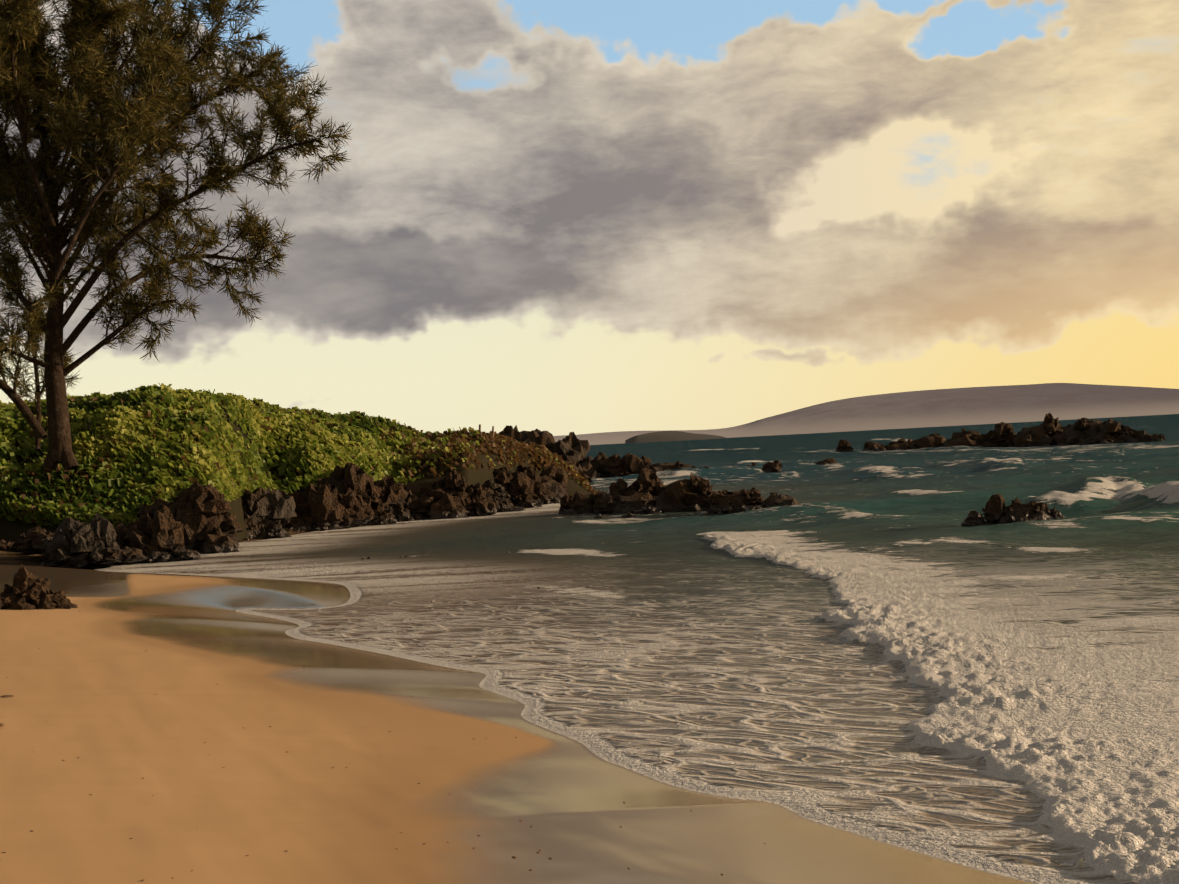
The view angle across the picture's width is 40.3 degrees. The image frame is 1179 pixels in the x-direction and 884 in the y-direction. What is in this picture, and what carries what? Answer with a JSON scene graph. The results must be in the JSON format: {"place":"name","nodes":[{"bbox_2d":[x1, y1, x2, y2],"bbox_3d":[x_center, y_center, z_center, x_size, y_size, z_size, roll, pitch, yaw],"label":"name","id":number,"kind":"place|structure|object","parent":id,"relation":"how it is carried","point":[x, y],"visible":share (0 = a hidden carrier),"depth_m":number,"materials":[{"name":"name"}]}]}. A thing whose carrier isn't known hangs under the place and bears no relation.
{"place":"outdoors","nodes":[
{"label":"outdoors","id":0,"kind":"place"},
{"bbox_2d":[0,399,590,554],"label":"ground","id":1,"kind":"structure","parent":0,"point":[12,530],"depth_m":53.03,"materials":[{"name":"soil"}]},
{"bbox_2d":[0,0,351,470],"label":"ironwood","id":2,"kind":"object","parent":1,"relation":"on","point":[72,39],"depth_m":39.73,"materials":[{"name":"green plant"}]},
{"bbox_2d":[0,425,591,568],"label":"lava rocks","id":3,"kind":"object","parent":1,"relation":"on","point":[194,520],"visible":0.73,"depth_m":44.78,"materials":[{"name":"brown stone"}]},
{"bbox_2d":[0,383,597,527],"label":"shrubs","id":4,"kind":"object","parent":1,"relation":"on","point":[125,432],"visible":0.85,"depth_m":44.77,"materials":[{"name":"green plant"}]},
{"bbox_2d":[465,424,493,440],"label":"fence posts","id":5,"kind":"object","parent":1,"relation":"on","point":[492,430],"visible":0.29,"depth_m":61.72,"materials":[{"name":"grey wood"}]},
{"bbox_2d":[0,414,1178,883],"bbox_3d":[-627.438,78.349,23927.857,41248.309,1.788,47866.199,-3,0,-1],"label":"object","id":6,"kind":"structure","parent":0,"point":[858,664],"depth_m":13.03,"materials":[{"name":"liquid"}]},
{"bbox_2d":[0,564,79,611],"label":"rock","id":7,"kind":"object","parent":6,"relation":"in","point":[26,590],"visible":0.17,"depth_m":21.42,"materials":[{"name":"brown stone"}]},
{"bbox_2d":[0,648,765,880],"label":"beach drift","id":8,"kind":"object","parent":6,"relation":"on","point":[4,696],"visible":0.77,"depth_m":9.55,"materials":[{"name":"brown"}]},
{"bbox_2d":[625,431,725,443],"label":"molokini islet","id":9,"kind":"object","parent":6,"relation":"on","point":[661,436],"visible":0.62,"depth_m":5907.01,"materials":[{"name":"grey"}]},
{"bbox_2d":[361,412,1165,588],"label":"rocks","id":10,"kind":"object","parent":6,"relation":"in","point":[647,491],"visible":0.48,"depth_m":49.63,"materials":[{"name":"brown stone"}]},
{"bbox_2d":[553,383,1178,444],"bbox_3d":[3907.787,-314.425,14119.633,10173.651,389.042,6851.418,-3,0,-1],"label":"distant island","id":11,"kind":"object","parent":6,"relation":"on","point":[980,405],"visible":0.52,"depth_m":13001.32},
{"bbox_2d":[0,0,1178,435],"label":"sky","id":12,"kind":"structure","parent":0,"point":[557,217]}
]}

